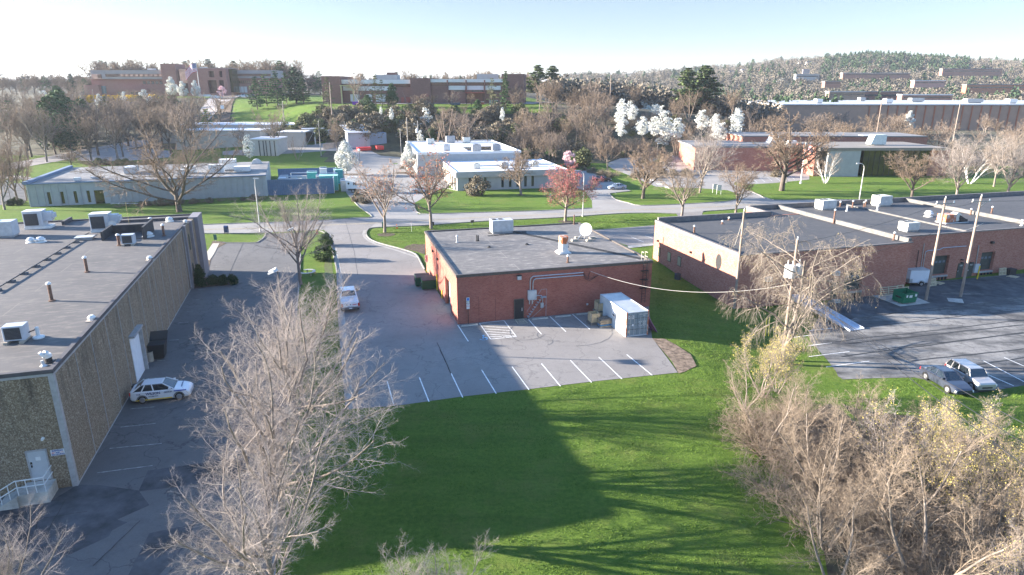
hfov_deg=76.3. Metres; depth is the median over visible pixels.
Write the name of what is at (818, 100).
rooftop unit
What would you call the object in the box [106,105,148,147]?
bare tree
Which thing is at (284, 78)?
pine tree
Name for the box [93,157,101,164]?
hedge bush
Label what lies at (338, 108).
bank bush
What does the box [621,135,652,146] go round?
bare sapling
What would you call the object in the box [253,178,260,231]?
street lamp
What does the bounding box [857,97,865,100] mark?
rooftop unit
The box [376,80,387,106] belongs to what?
pine tree
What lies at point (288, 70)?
bare tree
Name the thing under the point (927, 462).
bramble bush
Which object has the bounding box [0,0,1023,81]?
sky
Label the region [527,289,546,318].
rolling ladder
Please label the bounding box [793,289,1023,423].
power line
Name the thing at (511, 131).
bank bush
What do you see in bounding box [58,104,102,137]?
bare tree
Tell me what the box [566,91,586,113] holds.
bare tree
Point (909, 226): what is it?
rooftop unit
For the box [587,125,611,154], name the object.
bare tree
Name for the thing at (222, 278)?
hedge bush
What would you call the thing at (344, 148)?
flowering tree
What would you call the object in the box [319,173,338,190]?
industrial machine
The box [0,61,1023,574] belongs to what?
ground
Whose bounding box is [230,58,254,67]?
bare tree
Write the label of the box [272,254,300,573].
kerb
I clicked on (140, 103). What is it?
bare tree
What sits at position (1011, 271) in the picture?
black bin
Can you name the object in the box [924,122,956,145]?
bare tree
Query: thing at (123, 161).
hedge bush
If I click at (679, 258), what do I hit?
window
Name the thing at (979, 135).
bare tree
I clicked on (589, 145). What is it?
bare tree
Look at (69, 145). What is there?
cedar tree
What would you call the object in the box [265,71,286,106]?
pine tree
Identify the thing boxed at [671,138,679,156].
bare tree
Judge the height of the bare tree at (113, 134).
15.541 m
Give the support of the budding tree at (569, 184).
on the ground at (552, 545)
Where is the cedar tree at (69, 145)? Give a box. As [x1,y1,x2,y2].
[52,126,83,155]
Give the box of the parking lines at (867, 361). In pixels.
[798,328,1023,385]
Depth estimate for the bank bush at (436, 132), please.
229.41 m
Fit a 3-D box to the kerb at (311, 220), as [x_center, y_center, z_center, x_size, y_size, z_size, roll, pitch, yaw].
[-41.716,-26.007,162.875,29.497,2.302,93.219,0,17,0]
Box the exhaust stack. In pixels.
[555,235,570,254]
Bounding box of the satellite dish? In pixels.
[571,223,595,241]
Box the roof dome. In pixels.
[251,159,262,163]
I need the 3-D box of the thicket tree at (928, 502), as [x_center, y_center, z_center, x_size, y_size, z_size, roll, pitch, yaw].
[21.136,10.126,36.760,7.295,8.230,8.465,-6,18,-19]
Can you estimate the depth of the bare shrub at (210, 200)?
141.28 m
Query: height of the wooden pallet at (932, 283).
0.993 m
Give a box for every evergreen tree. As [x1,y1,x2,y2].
[32,94,82,151]
[33,91,84,141]
[48,85,63,92]
[50,89,89,133]
[74,98,101,131]
[98,96,112,111]
[385,83,398,104]
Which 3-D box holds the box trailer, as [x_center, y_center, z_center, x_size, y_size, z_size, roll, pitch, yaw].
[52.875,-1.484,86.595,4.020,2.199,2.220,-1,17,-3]
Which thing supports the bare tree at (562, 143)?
on the ground at (552, 545)
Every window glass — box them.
[47,190,104,203]
[469,176,533,187]
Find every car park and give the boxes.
[0,232,301,574]
[80,149,170,160]
[200,95,237,119]
[317,218,677,407]
[608,156,808,200]
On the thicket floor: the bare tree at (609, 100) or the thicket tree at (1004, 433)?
the thicket tree at (1004, 433)
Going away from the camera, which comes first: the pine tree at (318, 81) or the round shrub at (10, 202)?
the round shrub at (10, 202)
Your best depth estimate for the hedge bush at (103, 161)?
196.70 m
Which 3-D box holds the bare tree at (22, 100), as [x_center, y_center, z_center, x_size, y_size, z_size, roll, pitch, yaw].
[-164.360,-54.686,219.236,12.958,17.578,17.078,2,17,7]
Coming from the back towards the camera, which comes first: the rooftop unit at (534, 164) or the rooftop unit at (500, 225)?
the rooftop unit at (534, 164)
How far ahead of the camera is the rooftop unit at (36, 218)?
77.28 m
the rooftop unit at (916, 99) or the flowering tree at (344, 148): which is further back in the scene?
the rooftop unit at (916, 99)
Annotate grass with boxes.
[371,214,666,247]
[847,379,1023,453]
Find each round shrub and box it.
[5,199,14,205]
[15,198,26,204]
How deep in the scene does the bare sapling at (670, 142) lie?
225.99 m
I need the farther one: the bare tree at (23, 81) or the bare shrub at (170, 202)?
the bare tree at (23, 81)
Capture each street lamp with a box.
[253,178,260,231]
[575,170,583,216]
[856,163,863,198]
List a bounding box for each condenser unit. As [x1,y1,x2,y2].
[1,321,31,345]
[120,233,136,245]
[674,273,680,279]
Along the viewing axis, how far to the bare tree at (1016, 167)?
140.07 m
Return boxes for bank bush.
[284,124,298,129]
[298,113,314,123]
[309,118,328,130]
[312,104,333,118]
[313,127,330,142]
[315,106,344,124]
[329,112,351,123]
[333,105,350,113]
[336,120,361,139]
[337,104,359,120]
[347,112,377,125]
[352,102,363,114]
[353,122,383,140]
[359,94,373,108]
[359,105,377,117]
[365,111,390,130]
[380,116,399,132]
[382,107,396,116]
[383,105,405,117]
[394,114,405,125]
[395,122,424,141]
[397,113,425,132]
[402,104,412,113]
[412,99,434,114]
[418,102,437,114]
[423,121,450,138]
[424,128,436,140]
[431,121,452,138]
[436,133,448,141]
[437,109,459,124]
[444,106,461,113]
[445,127,477,139]
[451,124,482,139]
[460,127,488,139]
[469,108,478,119]
[469,109,492,123]
[472,99,482,109]
[481,105,500,120]
[483,122,510,139]
[486,104,502,114]
[486,135,501,142]
[493,123,515,134]
[494,102,507,110]
[496,128,502,142]
[501,117,515,124]
[501,132,512,143]
[505,123,520,132]
[505,132,524,147]
[510,102,528,115]
[512,108,530,116]
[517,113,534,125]
[518,148,533,158]
[530,151,542,158]
[544,144,557,157]
[550,120,561,128]
[554,116,569,131]
[562,139,578,150]
[565,142,588,156]
[570,147,592,166]
[579,131,592,139]
[627,130,636,135]
[646,132,655,138]
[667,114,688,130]
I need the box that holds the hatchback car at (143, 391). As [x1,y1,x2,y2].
[129,377,193,403]
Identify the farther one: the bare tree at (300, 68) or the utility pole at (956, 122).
the bare tree at (300, 68)
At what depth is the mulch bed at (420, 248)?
101.75 m
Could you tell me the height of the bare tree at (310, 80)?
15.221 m
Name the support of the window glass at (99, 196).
in the office building at (59, 187)
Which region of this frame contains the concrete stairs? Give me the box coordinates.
[0,465,57,510]
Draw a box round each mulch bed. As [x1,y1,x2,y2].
[195,241,230,287]
[404,244,425,253]
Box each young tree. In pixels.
[0,490,83,574]
[361,528,496,574]
[385,550,456,574]
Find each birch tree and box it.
[809,152,841,182]
[950,140,1000,183]
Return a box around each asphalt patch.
[0,485,148,570]
[111,519,126,530]
[129,524,193,574]
[139,454,274,490]
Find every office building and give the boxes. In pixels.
[22,161,270,206]
[83,64,283,96]
[157,122,336,155]
[321,72,525,103]
[406,140,567,190]
[678,132,949,176]
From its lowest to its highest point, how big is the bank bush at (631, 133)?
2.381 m
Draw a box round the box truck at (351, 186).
[345,176,381,192]
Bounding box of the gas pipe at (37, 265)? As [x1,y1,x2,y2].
[0,232,89,290]
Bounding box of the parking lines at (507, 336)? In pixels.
[387,314,651,403]
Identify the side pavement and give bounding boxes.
[628,243,653,247]
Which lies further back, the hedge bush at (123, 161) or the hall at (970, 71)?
the hall at (970, 71)
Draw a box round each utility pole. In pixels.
[329,83,332,114]
[733,208,744,308]
[783,236,802,346]
[924,196,954,299]
[952,104,960,140]
[959,194,990,296]
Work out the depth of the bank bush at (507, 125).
230.95 m
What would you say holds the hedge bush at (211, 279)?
on the mulch bed at (220, 243)
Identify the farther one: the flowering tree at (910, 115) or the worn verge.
the flowering tree at (910, 115)
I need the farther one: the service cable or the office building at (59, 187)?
the office building at (59, 187)
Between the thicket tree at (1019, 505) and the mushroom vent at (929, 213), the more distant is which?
the mushroom vent at (929, 213)
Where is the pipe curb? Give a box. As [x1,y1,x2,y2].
[28,326,44,339]
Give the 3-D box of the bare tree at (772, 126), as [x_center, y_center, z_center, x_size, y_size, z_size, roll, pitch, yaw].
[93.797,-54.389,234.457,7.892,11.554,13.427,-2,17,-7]
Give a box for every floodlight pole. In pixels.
[267,267,283,322]
[287,227,300,287]
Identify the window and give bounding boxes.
[657,247,660,256]
[667,252,670,261]
[677,256,680,266]
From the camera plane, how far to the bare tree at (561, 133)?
215.04 m
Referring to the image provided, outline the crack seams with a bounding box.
[22,225,1023,565]
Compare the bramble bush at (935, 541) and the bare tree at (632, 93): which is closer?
the bramble bush at (935, 541)
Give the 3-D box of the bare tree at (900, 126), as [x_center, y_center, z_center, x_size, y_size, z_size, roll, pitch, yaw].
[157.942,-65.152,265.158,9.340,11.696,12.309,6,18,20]
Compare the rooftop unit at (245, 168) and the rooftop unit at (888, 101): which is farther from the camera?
the rooftop unit at (888, 101)
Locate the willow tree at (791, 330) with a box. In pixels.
[717,213,885,363]
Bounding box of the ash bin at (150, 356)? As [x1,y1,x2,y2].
[147,351,153,361]
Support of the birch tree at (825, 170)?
on the ground at (552, 545)
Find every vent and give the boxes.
[26,237,34,243]
[35,236,46,242]
[38,350,55,363]
[85,314,95,322]
[108,220,115,224]
[142,231,153,237]
[165,217,173,221]
[924,210,933,216]
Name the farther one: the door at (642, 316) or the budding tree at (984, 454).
the door at (642, 316)
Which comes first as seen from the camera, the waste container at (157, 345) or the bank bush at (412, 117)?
the waste container at (157, 345)
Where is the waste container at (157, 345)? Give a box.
[147,330,167,358]
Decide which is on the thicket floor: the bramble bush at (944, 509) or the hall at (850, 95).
the bramble bush at (944, 509)
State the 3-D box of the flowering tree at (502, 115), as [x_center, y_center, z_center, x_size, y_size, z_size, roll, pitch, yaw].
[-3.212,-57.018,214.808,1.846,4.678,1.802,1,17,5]
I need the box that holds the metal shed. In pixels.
[341,124,386,147]
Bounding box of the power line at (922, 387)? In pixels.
[796,281,1023,464]
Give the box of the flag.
[185,63,196,79]
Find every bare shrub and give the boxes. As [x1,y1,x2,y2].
[144,201,152,205]
[152,199,166,205]
[166,199,174,204]
[187,198,198,203]
[204,197,214,202]
[248,194,259,199]
[602,168,621,175]
[716,170,733,177]
[768,169,781,176]
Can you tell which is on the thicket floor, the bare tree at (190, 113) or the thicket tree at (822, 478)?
the thicket tree at (822, 478)
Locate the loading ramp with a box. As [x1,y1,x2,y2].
[787,294,863,330]
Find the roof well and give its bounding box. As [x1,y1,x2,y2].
[100,219,153,240]
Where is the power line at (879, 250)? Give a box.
[807,227,946,266]
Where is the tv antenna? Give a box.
[110,202,136,224]
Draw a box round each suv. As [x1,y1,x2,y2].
[592,175,611,181]
[945,358,996,389]
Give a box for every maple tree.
[139,405,351,574]
[174,302,419,536]
[177,266,397,472]
[220,267,369,405]
[226,182,334,284]
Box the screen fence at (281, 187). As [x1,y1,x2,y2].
[267,167,335,195]
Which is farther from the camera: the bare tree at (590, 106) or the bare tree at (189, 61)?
the bare tree at (189, 61)
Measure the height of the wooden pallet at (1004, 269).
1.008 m
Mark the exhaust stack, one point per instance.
(563, 244)
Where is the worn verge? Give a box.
[324,259,334,286]
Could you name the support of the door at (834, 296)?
in the brick building at (700, 258)
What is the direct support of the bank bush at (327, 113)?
on the ground at (552, 545)
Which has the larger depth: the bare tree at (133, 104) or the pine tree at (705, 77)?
the pine tree at (705, 77)
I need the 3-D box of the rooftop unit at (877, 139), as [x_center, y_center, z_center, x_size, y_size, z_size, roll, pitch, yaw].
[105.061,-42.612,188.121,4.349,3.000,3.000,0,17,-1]
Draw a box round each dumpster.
[414,272,429,285]
[420,276,435,288]
[892,288,917,302]
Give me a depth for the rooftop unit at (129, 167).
150.75 m
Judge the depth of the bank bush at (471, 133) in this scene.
225.71 m
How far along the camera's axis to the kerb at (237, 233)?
111.44 m
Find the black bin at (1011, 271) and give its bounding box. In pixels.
[1004,267,1017,274]
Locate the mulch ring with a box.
[378,233,394,235]
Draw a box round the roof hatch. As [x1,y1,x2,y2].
[74,235,94,240]
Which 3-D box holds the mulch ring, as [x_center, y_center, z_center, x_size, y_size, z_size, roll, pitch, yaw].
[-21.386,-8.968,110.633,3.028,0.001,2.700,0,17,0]
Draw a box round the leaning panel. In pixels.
[648,318,656,331]
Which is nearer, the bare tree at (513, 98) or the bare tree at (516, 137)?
the bare tree at (516, 137)
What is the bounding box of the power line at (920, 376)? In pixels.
[792,283,1023,443]
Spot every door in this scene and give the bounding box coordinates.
[25,449,52,481]
[101,86,106,93]
[128,324,148,381]
[350,94,359,100]
[514,298,523,318]
[627,313,637,335]
[637,312,647,334]
[830,282,837,298]
[843,270,860,289]
[933,255,946,273]
[955,263,963,277]
[966,262,973,276]
[980,252,992,269]
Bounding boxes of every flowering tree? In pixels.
[95,93,103,104]
[138,89,152,101]
[165,76,177,94]
[176,81,188,97]
[190,80,200,96]
[216,86,226,96]
[242,134,254,159]
[334,140,358,174]
[389,107,393,120]
[400,142,415,170]
[416,130,423,140]
[419,107,432,122]
[499,107,504,120]
[562,150,575,165]
[614,106,628,127]
[615,119,626,137]
[616,98,627,114]
[625,100,635,110]
[626,104,638,119]
[631,120,647,130]
[636,116,648,136]
[649,116,661,136]
[650,104,661,114]
[655,124,672,145]
[656,111,674,136]
[669,117,684,138]
[695,110,709,129]
[708,113,722,130]
[710,124,722,138]
[717,122,728,139]
[730,108,744,128]
[730,118,744,131]
[903,110,915,131]
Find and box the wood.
[0,52,1023,125]
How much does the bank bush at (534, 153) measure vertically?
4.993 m
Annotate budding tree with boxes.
[346,155,408,232]
[375,141,455,228]
[539,163,604,220]
[728,324,804,397]
[759,335,806,392]
[907,407,1016,518]
[915,394,1008,490]
[971,426,1023,531]
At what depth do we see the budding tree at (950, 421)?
41.10 m
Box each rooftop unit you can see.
[0,219,19,237]
[21,209,56,229]
[73,177,81,181]
[88,211,121,232]
[123,165,138,173]
[182,166,197,172]
[208,164,224,173]
[218,158,236,170]
[234,165,250,171]
[427,138,433,143]
[442,144,449,150]
[445,135,454,142]
[462,137,469,142]
[471,144,480,150]
[473,163,479,168]
[489,218,512,233]
[491,144,500,150]
[500,162,508,168]
[531,161,538,166]
[766,136,783,142]
[814,99,822,102]
[814,198,836,209]
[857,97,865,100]
[865,134,886,145]
[871,194,892,206]
[882,99,892,103]
[898,220,919,231]
[908,98,924,101]
[962,99,983,102]
[1004,99,1017,103]
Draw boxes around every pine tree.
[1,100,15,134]
[37,76,51,90]
[65,73,76,90]
[198,109,214,123]
[203,59,213,67]
[245,77,267,109]
[252,74,278,105]
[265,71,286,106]
[273,61,290,91]
[277,73,293,102]
[293,75,311,103]
[295,71,306,92]
[309,71,321,94]
[309,75,320,93]
[320,77,334,105]
[368,76,382,107]
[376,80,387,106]
[486,78,498,104]
[526,65,550,101]
[545,66,565,102]
[668,68,704,112]
[690,65,724,114]
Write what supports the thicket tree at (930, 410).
on the thicket floor
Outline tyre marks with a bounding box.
[437,305,612,345]
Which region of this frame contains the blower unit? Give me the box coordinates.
[935,212,967,223]
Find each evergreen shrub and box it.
[309,243,336,261]
[317,231,333,245]
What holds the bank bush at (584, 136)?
on the ground at (552, 545)
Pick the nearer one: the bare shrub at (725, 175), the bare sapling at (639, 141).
the bare shrub at (725, 175)
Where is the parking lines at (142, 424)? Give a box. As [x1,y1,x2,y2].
[97,266,217,472]
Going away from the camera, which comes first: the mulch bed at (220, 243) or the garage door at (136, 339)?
the garage door at (136, 339)
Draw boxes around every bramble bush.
[707,442,824,518]
[708,393,793,445]
[710,402,824,473]
[710,408,832,484]
[715,394,822,457]
[736,391,830,433]
[743,462,890,564]
[749,410,831,467]
[750,432,825,478]
[756,396,856,462]
[766,388,854,435]
[769,445,906,532]
[770,393,847,444]
[774,449,875,500]
[776,426,869,480]
[779,439,855,479]
[784,487,861,539]
[789,448,890,513]
[796,498,909,574]
[800,454,915,538]
[802,473,893,527]
[809,414,874,460]
[809,468,874,523]
[814,406,886,463]
[816,510,892,552]
[818,410,870,449]
[822,447,931,535]
[825,526,927,574]
[831,451,914,507]
[831,487,994,574]
[833,410,901,454]
[836,465,970,544]
[841,535,947,574]
[843,467,939,537]
[843,506,950,574]
[848,437,917,479]
[861,462,952,518]
[862,517,1023,574]
[865,403,931,450]
[866,402,977,471]
[870,485,969,547]
[875,504,1005,574]
[879,534,1009,574]
[885,541,1014,574]
[891,481,985,550]
[895,411,982,456]
[897,436,970,482]
[901,425,955,461]
[903,481,1021,561]
[906,517,1007,574]
[911,536,1023,574]
[913,422,999,479]
[915,436,996,491]
[929,479,1020,547]
[946,487,1023,570]
[961,529,1023,574]
[967,477,1023,540]
[968,444,1022,485]
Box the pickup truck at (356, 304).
[336,286,359,310]
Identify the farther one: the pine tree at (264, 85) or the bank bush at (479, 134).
the pine tree at (264, 85)
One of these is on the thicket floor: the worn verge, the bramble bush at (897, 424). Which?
the bramble bush at (897, 424)
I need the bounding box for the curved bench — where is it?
[301,269,315,276]
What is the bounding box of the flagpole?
[799,143,805,183]
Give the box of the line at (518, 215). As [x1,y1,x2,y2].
[209,203,780,229]
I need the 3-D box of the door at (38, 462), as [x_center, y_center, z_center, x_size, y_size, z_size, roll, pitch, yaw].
[-28.847,10.835,39.757,1.125,2.065,0.097,-5,18,-16]
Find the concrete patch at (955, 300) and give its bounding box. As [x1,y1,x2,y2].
[947,298,963,302]
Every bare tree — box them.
[0,77,12,92]
[0,89,16,104]
[0,90,18,109]
[0,94,14,114]
[0,99,38,150]
[0,100,49,156]
[0,102,40,159]
[0,107,27,156]
[0,134,29,203]
[0,149,18,209]
[1,75,21,92]
[1,144,33,200]
[4,94,37,130]
[10,83,29,101]
[11,105,62,161]
[11,108,62,153]
[17,78,38,92]
[18,93,43,111]
[22,75,40,93]
[26,72,51,91]
[39,73,61,85]
[44,89,79,98]
[45,99,94,151]
[52,112,104,160]
[56,149,78,164]
[58,76,77,87]
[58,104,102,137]
[60,81,84,96]
[66,73,88,87]
[66,93,103,109]
[67,85,89,99]
[67,101,107,155]
[75,82,91,99]
[76,60,111,79]
[76,76,91,88]
[82,135,93,153]
[83,59,120,77]
[91,110,132,158]
[93,98,145,144]
[97,91,128,109]
[97,108,137,156]
[98,57,135,69]
[98,58,137,69]
[101,99,134,145]
[104,102,134,121]
[105,95,136,135]
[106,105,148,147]
[109,96,127,110]
[120,98,151,117]
[121,100,154,147]
[122,59,156,69]
[128,90,156,109]
[129,101,171,153]
[129,108,179,153]
[131,89,167,125]
[132,59,157,69]
[132,94,149,112]
[143,64,160,69]
[144,104,169,145]
[146,89,179,107]
[148,90,174,109]
[153,104,185,127]
[155,103,208,153]
[157,98,200,153]
[158,94,191,114]
[166,102,201,127]
[169,98,206,121]
[175,90,204,112]
[176,59,211,67]
[176,109,216,157]
[188,89,207,119]
[204,92,239,121]
[217,64,241,68]
[228,61,250,69]
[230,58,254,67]
[231,122,250,155]
[232,58,261,68]
[246,58,280,69]
[251,105,289,137]
[267,60,301,87]
[285,58,305,84]
[288,137,304,159]
[298,71,318,90]
[326,114,344,151]
[346,72,370,101]
[400,110,415,121]
[401,71,423,79]
[410,93,426,107]
[415,106,451,141]
[425,95,437,104]
[432,108,455,141]
[436,105,451,122]
[442,72,462,78]
[442,90,458,105]
[443,111,468,129]
[450,107,483,141]
[451,111,470,141]
[465,73,483,78]
[467,93,474,107]
[481,121,500,140]
[493,147,544,194]
[503,127,530,148]
[508,90,530,105]
[511,81,522,103]
[512,122,533,146]
[512,138,526,149]
[513,110,526,126]
[514,70,530,96]
[514,128,538,150]
[515,118,543,144]
[515,122,538,142]
[523,114,540,123]
[527,115,553,138]
[531,76,554,108]
[531,134,551,153]
[534,107,555,132]
[536,130,554,157]
[538,97,563,127]
[538,112,555,132]
[539,120,551,136]
[540,80,560,111]
[540,136,555,160]
[544,134,562,161]
[545,133,561,161]
[546,127,567,150]
[548,81,562,111]
[548,85,566,111]
[553,98,579,129]
[554,135,570,158]
[557,115,576,142]
[561,92,578,112]
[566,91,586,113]
[566,109,592,140]
[569,86,590,112]
[571,108,589,133]
[573,122,600,147]
[575,103,590,131]
[576,134,595,148]
[579,92,598,120]
[581,92,602,124]
[584,79,606,104]
[584,92,598,120]
[586,99,607,130]
[586,139,595,153]
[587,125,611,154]
[589,92,608,108]
[589,93,616,128]
[591,99,615,133]
[591,136,624,169]
[592,121,616,147]
[601,93,617,117]
[622,138,676,198]
[625,84,643,110]
[649,160,704,215]
[668,98,685,115]
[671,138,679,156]
[672,111,685,124]
[679,87,699,120]
[680,92,700,114]
[681,122,700,139]
[683,117,697,134]
[686,108,747,192]
[697,103,716,119]
[717,156,759,212]
[722,88,744,116]
[740,106,759,129]
[748,120,769,131]
[751,108,842,190]
[756,118,771,130]
[758,121,786,130]
[762,119,788,131]
[766,108,786,122]
[767,115,781,125]
[798,120,826,131]
[802,111,822,131]
[810,118,832,130]
[816,110,834,131]
[816,112,840,131]
[819,120,845,131]
[821,111,841,129]
[829,120,852,130]
[833,124,857,132]
[834,119,863,131]
[835,111,851,126]
[839,123,881,131]
[858,113,885,131]
[860,119,880,131]
[872,113,890,129]
[874,117,887,130]
[876,123,897,131]
[883,148,953,196]
[885,117,908,131]
[888,112,911,130]
[889,113,911,132]
[890,119,914,132]
[901,123,918,134]
[904,127,933,137]
[915,124,935,143]
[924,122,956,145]
[924,130,1013,193]
[936,136,957,154]
[937,119,959,139]
[965,128,990,148]
[975,112,995,133]
[980,130,1023,191]
[981,119,996,133]
[983,132,1023,186]
[985,118,1010,136]
[1000,122,1023,145]
[1003,126,1022,147]
[1003,128,1023,157]
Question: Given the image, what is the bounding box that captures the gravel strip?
[207,243,218,259]
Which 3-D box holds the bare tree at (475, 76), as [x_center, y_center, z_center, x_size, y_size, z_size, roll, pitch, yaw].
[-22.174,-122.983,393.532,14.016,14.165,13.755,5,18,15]
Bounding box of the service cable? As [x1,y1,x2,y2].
[591,271,788,291]
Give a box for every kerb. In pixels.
[203,191,371,224]
[204,232,265,242]
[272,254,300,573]
[301,230,347,408]
[366,212,675,269]
[414,205,586,213]
[609,191,739,205]
[702,208,745,211]
[752,191,858,199]
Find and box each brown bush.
[350,191,361,201]
[357,190,374,203]
[463,174,491,195]
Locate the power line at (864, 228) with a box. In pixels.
[792,204,937,243]
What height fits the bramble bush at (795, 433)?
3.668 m
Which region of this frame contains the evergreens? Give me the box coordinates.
[560,49,1023,101]
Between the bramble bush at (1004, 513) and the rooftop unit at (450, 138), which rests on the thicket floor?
the bramble bush at (1004, 513)
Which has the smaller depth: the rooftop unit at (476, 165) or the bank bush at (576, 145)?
the rooftop unit at (476, 165)
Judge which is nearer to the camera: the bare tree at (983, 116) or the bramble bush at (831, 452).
the bramble bush at (831, 452)
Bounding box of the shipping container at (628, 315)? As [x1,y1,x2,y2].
[599,292,648,336]
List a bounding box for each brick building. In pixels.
[424,222,652,323]
[653,191,1023,307]
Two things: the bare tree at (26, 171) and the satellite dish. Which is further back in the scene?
the bare tree at (26, 171)
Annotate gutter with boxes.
[333,230,416,408]
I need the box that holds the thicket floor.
[807,403,1015,574]
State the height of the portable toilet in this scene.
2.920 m
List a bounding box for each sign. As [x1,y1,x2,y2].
[50,448,64,455]
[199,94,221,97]
[466,297,469,323]
[716,185,721,193]
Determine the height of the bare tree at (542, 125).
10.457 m
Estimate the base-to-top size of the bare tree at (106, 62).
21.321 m
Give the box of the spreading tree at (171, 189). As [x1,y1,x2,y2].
[49,111,249,215]
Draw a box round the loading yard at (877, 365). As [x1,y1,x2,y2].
[809,273,1023,392]
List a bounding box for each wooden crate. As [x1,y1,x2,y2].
[588,311,599,322]
[594,301,602,310]
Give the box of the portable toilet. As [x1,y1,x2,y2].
[340,178,346,191]
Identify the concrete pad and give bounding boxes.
[874,293,928,305]
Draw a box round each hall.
[794,69,819,79]
[821,81,841,87]
[825,91,865,99]
[840,73,910,78]
[865,91,903,99]
[897,94,953,99]
[910,80,945,87]
[938,68,1002,75]
[961,84,1023,92]
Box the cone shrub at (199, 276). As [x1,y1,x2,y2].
[193,264,206,286]
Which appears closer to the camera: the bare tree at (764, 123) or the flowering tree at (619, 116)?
the flowering tree at (619, 116)
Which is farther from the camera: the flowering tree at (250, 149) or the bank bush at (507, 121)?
the bank bush at (507, 121)
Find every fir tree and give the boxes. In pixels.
[284,67,305,103]
[499,71,511,107]
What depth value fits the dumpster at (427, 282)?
80.15 m
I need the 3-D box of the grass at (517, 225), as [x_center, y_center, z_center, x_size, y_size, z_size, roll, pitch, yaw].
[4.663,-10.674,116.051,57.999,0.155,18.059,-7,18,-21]
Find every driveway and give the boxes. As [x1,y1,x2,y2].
[223,143,447,216]
[568,170,639,208]
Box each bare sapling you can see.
[604,137,636,153]
[608,114,628,126]
[609,140,636,150]
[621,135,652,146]
[626,116,648,127]
[628,138,651,148]
[630,145,660,158]
[631,109,663,121]
[648,130,684,143]
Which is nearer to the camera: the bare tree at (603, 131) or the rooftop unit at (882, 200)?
the rooftop unit at (882, 200)
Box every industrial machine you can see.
[278,175,287,179]
[286,176,301,178]
[290,172,306,178]
[307,170,316,178]
[319,167,326,172]
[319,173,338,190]
[333,168,342,183]
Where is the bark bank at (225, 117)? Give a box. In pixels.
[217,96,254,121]
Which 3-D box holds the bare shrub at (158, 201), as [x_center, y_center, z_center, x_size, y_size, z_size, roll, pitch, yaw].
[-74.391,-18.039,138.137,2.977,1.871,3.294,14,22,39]
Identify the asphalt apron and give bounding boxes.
[819,274,1023,332]
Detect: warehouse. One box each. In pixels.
[0,212,209,496]
[740,100,1023,129]
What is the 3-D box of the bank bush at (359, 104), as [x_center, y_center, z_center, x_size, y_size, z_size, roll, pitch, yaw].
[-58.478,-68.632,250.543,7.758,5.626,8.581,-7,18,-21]
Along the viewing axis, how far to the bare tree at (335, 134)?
209.42 m
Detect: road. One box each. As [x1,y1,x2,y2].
[0,183,27,204]
[1,140,148,166]
[203,200,839,232]
[369,102,550,103]
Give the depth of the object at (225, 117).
287.42 m
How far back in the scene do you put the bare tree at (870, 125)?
268.19 m
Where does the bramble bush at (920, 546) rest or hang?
on the thicket floor
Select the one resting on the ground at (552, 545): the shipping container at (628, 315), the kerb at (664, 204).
the kerb at (664, 204)
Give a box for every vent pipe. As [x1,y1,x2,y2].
[45,282,55,301]
[82,256,89,272]
[115,233,121,245]
[160,224,166,235]
[832,209,836,223]
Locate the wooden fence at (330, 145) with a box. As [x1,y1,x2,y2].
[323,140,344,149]
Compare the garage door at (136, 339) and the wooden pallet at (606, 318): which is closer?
the garage door at (136, 339)
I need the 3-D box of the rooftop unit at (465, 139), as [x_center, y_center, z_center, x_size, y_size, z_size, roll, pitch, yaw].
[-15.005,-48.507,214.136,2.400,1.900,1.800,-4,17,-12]
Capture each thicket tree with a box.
[716,370,813,453]
[723,355,783,409]
[755,389,870,492]
[777,366,835,431]
[779,478,902,574]
[793,426,914,551]
[836,392,999,534]
[844,376,894,433]
[848,385,948,484]
[855,429,1023,574]
[907,395,959,433]
[918,392,1016,476]
[920,409,1023,520]
[940,458,1023,568]
[966,396,1023,498]
[973,511,1023,574]
[1005,478,1023,529]
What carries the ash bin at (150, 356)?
on the car park at (205, 309)
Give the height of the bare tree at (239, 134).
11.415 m
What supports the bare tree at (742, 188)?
on the ground at (552, 545)
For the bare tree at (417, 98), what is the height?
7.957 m
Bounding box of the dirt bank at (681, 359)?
[653,338,695,372]
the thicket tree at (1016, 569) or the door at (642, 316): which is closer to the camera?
the thicket tree at (1016, 569)
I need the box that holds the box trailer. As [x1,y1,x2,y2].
[905,267,929,285]
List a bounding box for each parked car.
[607,183,626,189]
[920,365,973,393]
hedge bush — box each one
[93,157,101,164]
[98,158,110,164]
[118,158,130,165]
[205,274,217,284]
[216,274,227,284]
[225,274,238,284]
[587,167,597,173]
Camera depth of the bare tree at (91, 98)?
252.62 m
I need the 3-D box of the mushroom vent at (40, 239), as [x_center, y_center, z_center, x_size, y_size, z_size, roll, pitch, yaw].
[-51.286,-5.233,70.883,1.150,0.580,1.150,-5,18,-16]
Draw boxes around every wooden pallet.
[597,315,611,320]
[880,286,897,295]
[930,278,936,285]
[999,268,1006,274]
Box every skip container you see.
[356,147,370,150]
[375,145,383,149]
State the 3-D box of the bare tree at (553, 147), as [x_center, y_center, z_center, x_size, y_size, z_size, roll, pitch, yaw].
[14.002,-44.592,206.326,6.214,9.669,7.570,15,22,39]
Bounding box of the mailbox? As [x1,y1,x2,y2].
[223,226,228,233]
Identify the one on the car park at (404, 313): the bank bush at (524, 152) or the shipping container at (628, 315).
the shipping container at (628, 315)
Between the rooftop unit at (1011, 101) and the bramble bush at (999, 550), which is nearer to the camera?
the bramble bush at (999, 550)

